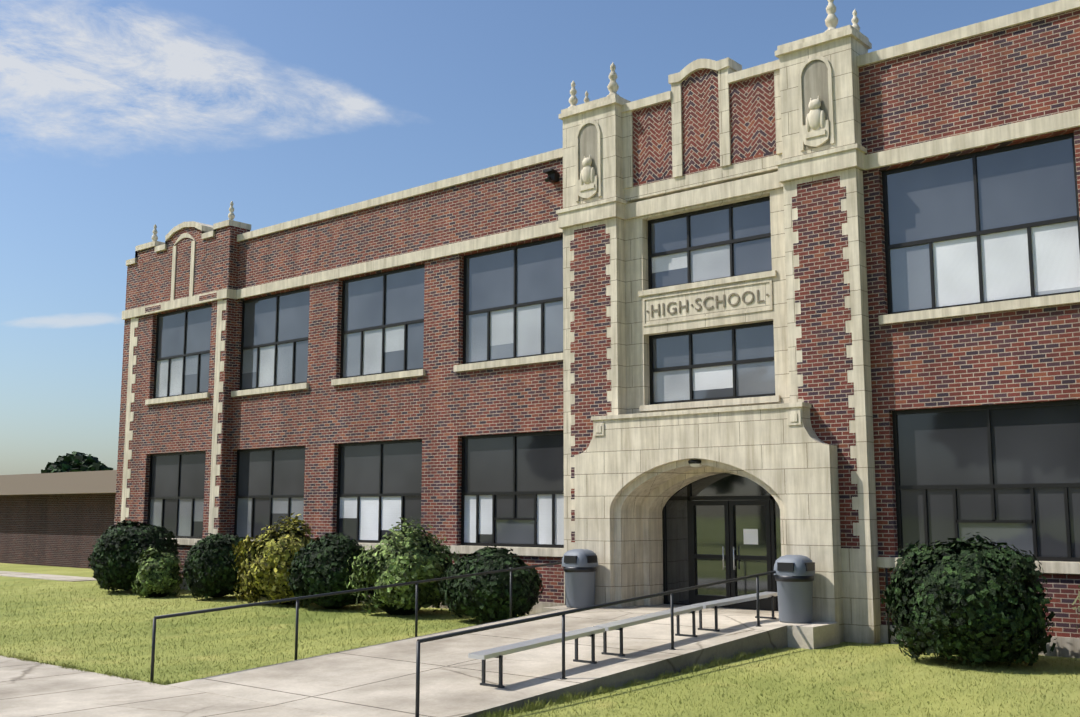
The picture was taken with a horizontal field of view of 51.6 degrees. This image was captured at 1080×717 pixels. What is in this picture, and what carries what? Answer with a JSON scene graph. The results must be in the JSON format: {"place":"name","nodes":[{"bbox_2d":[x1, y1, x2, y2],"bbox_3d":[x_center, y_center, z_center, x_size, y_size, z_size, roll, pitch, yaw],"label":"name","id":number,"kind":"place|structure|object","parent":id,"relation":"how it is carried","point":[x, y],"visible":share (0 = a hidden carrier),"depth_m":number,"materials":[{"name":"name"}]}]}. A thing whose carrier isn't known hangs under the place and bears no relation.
{"place":"outdoors","nodes":[
{"label":"outdoors","id":0,"kind":"place"},
{"bbox_2d":[0,571,96,581],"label":"side path","id":1,"kind":"structure","parent":0,"point":[41,576],"depth_m":38.54,"materials":[{"name":"concrete"}]},
{"bbox_2d":[0,656,338,716],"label":"sidewalk","id":2,"kind":"structure","parent":0,"point":[32,689],"depth_m":14.14,"materials":[{"name":"concrete"}]},
{"bbox_2d":[167,604,839,716],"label":"entrance walkway","id":3,"kind":"structure","parent":0,"point":[378,680],"depth_m":16.06,"materials":[{"name":"concrete"}]},
{"bbox_2d":[562,549,597,607],"bbox_3d":[0.801,4.391,22.346,0.670,1.145,0.670,-7,-10,40],"label":"trash can","id":4,"kind":"object","parent":3,"relation":"on","point":[579,566],"visible":0.98,"depth_m":22.09,"materials":[{"name":"grey plastic"}]},
{"bbox_2d":[415,571,775,716],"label":"handrail","id":5,"kind":"object","parent":3,"relation":"on","point":[468,631],"visible":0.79,"depth_m":14.81,"materials":[{"name":"black metal"}]},
{"bbox_2d":[468,592,776,687],"bbox_3d":[1.701,4.210,17.184,0.400,0.799,7.800,-7,-10,40],"label":"aluminium bench","id":6,"kind":"object","parent":3,"relation":"on","point":[501,651],"visible":0.94,"depth_m":16.33,"materials":[{"name":"grey metal"}]},
{"bbox_2d":[774,555,814,623],"bbox_3d":[4.411,3.978,19.333,0.670,1.145,0.670,-7,-10,40],"label":"trash can","id":7,"kind":"object","parent":3,"relation":"on","point":[794,576],"visible":0.98,"depth_m":19.08,"materials":[{"name":"grey plastic"}]},
{"bbox_2d":[0,0,1058,474],"label":"sky","id":8,"kind":"structure","parent":0,"point":[120,119],"materials":[{"name":"blue"}]},
{"bbox_2d":[0,563,1079,716],"bbox_3d":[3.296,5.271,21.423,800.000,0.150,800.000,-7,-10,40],"label":"lawn","id":9,"kind":"structure","parent":0,"point":[239,641],"depth_m":17.57,"materials":[{"name":"green plant"}]},
{"bbox_2d":[0,470,116,568],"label":"annex building","id":10,"kind":"structure","parent":9,"relation":"on","point":[63,519],"depth_m":46.11,"materials":[{"name":"brown brick"}]},
{"bbox_2d":[41,451,112,472],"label":"tree","id":11,"kind":"object","parent":9,"relation":"on","point":[74,461],"visible":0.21,"depth_m":175.46,"materials":[{"name":"green plant"}]},
{"bbox_2d":[87,520,178,590],"bbox_3d":[-11.491,5.582,31.610,2.409,2.018,2.453,1,-8,-8],"label":"bush","id":12,"kind":"object","parent":9,"relation":"on","point":[116,552],"visible":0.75,"depth_m":30.80,"materials":[{"name":"green plant"}]},
{"bbox_2d":[131,547,184,597],"bbox_3d":[-10.230,5.730,29.817,1.289,1.437,1.291,-7,-10,40],"label":"bush","id":13,"kind":"object","parent":9,"relation":"on","point":[158,573],"visible":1,"depth_m":29.56,"materials":[{"name":"green plant"}]},
{"bbox_2d":[181,533,251,599],"bbox_3d":[-8.327,5.403,29.180,2.059,1.681,1.980,-7,-10,40],"label":"bush","id":14,"kind":"object","parent":9,"relation":"on","point":[208,570],"visible":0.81,"depth_m":28.50,"materials":[{"name":"green plant"}]},
{"bbox_2d":[228,512,316,606],"bbox_3d":[-6.319,4.931,27.468,2.401,2.292,2.212,-7,-10,40],"label":"bush","id":15,"kind":"object","parent":9,"relation":"on","point":[264,562],"visible":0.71,"depth_m":26.96,"materials":[{"name":"yellow plant"}]},
{"bbox_2d":[287,532,368,608],"bbox_3d":[-4.835,4.963,26.142,1.922,1.776,2.011,-7,-10,40],"label":"bush","id":16,"kind":"object","parent":9,"relation":"on","point":[321,566],"visible":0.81,"depth_m":25.52,"materials":[{"name":"green plant"}]},
{"bbox_2d":[150,562,565,682],"bbox_3d":[-2.462,4.385,19.315,0.100,1.433,9.400,-7,-10,40],"label":"handrail","id":17,"kind":"object","parent":9,"relation":"on","point":[297,599],"visible":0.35,"depth_m":18.00,"materials":[{"name":"black metal"}]},
{"bbox_2d":[345,517,462,615],"bbox_3d":[-2.962,4.611,24.732,2.431,2.195,2.343,-7,-10,40],"label":"bush","id":18,"kind":"object","parent":9,"relation":"on","point":[403,554],"visible":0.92,"depth_m":24.20,"materials":[{"name":"green plant"}]},
{"bbox_2d":[438,545,543,621],"bbox_3d":[-0.995,4.662,23.207,2.138,1.549,2.046,-7,-10,40],"label":"bush","id":19,"kind":"object","parent":9,"relation":"on","point":[485,597],"visible":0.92,"depth_m":22.50,"materials":[{"name":"green plant"}]},
{"bbox_2d":[178,579,1079,657],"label":"concrete base","id":20,"kind":"object","parent":9,"relation":"on","point":[1069,647],"visible":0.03,"depth_m":17.48,"materials":[{"name":"grey concrete"}]},
{"bbox_2d":[114,8,1079,637],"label":"brick walls","id":21,"kind":"structure","parent":20,"relation":"on","point":[1004,76],"depth_m":24.51,"materials":[{"name":"red brick"}]},
{"bbox_2d":[543,169,558,182],"bbox_3d":[0.240,-4.068,25.074,0.260,0.292,0.348,-7,-10,40],"label":"security light","id":22,"kind":"object","parent":21,"relation":"attached to","point":[553,176],"visible":1,"depth_m":25.05,"materials":[{"name":"brown metal"}]},
{"bbox_2d":[121,0,1079,573],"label":"stone trim","id":23,"kind":"structure","parent":21,"relation":"attached to","point":[819,162],"depth_m":23.02,"materials":[{"name":"stone"}]},
{"bbox_2d":[147,132,1079,561],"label":"window frames","id":24,"kind":"structure","parent":21,"relation":"attached to","point":[979,232],"depth_m":23.08,"materials":[{"name":"black metal"}]},
{"bbox_2d":[150,138,1079,556],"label":"window glass","id":25,"kind":"object","parent":24,"relation":"in","point":[1028,184],"visible":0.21,"depth_m":22.57,"materials":[{"name":"grey glass"}]},
{"bbox_2d":[885,568,889,643],"bbox_3d":[5.980,4.275,19.198,0.033,1.320,0.033,4,-9,-27],"label":"wall conduit","id":26,"kind":"object","parent":21,"relation":"attached to","point":[888,622],"depth_m":19.16,"materials":[{"name":"grey metal"}]},
{"bbox_2d":[563,36,880,643],"bbox_3d":[3.338,-0.072,22.206,6.800,11.550,1.370,-7,-10,40],"label":"bay stone","id":27,"kind":"object","parent":9,"relation":"on","point":[631,478],"visible":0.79,"depth_m":21.67,"materials":[{"name":"beige stone"}]},
{"bbox_2d":[688,460,701,466],"bbox_3d":[3.006,2.030,21.521,0.300,0.140,0.300,-7,-10,40],"label":"ceiling light","id":28,"kind":"object","parent":27,"relation":"attached to","point":[694,463],"visible":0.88,"depth_m":21.42,"materials":[{"name":"white metal"}]},
{"bbox_2d":[632,69,775,182],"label":"brick panels","id":29,"kind":"object","parent":27,"relation":"attached to","point":[752,119],"visible":0.75,"depth_m":22.75,"materials":[{"name":"red brick"}]},
{"bbox_2d":[578,60,829,432],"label":"carved ornaments","id":30,"kind":"object","parent":27,"relation":"attached to","point":[816,122],"visible":1,"depth_m":20.93},
{"bbox_2d":[646,290,767,316],"bbox_3d":[3.291,-1.099,22.291,2.822,0.252,0.024,-7,-10,40],"label":"sign lettering","id":31,"kind":"object","parent":27,"relation":"attached to","point":[711,307],"visible":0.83,"depth_m":22.26,"materials":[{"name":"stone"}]},
{"bbox_2d":[662,483,777,610],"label":"entrance door frames","id":32,"kind":"structure","parent":27,"relation":"attached to","point":[730,557],"depth_m":22.22,"materials":[{"name":"black metal"}]},
{"bbox_2d":[665,473,780,608],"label":"entrance glazing","id":33,"kind":"structure","parent":32,"relation":"in","point":[750,530],"depth_m":22.47,"materials":[{"name":"glass"}]},
{"bbox_2d":[881,532,1056,665],"bbox_3d":[6.349,3.633,16.794,2.282,2.013,2.273,0,-8,3],"label":"bush","id":34,"kind":"object","parent":9,"relation":"on","point":[965,601],"visible":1,"depth_m":16.06,"materials":[{"name":"green plant"}]},
{"bbox_2d":[1072,585,1079,630],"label":"bush","id":35,"kind":"object","parent":9,"relation":"on","point":[1078,597],"visible":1,"depth_m":15.62,"materials":[{"name":"green plant"}]}
]}

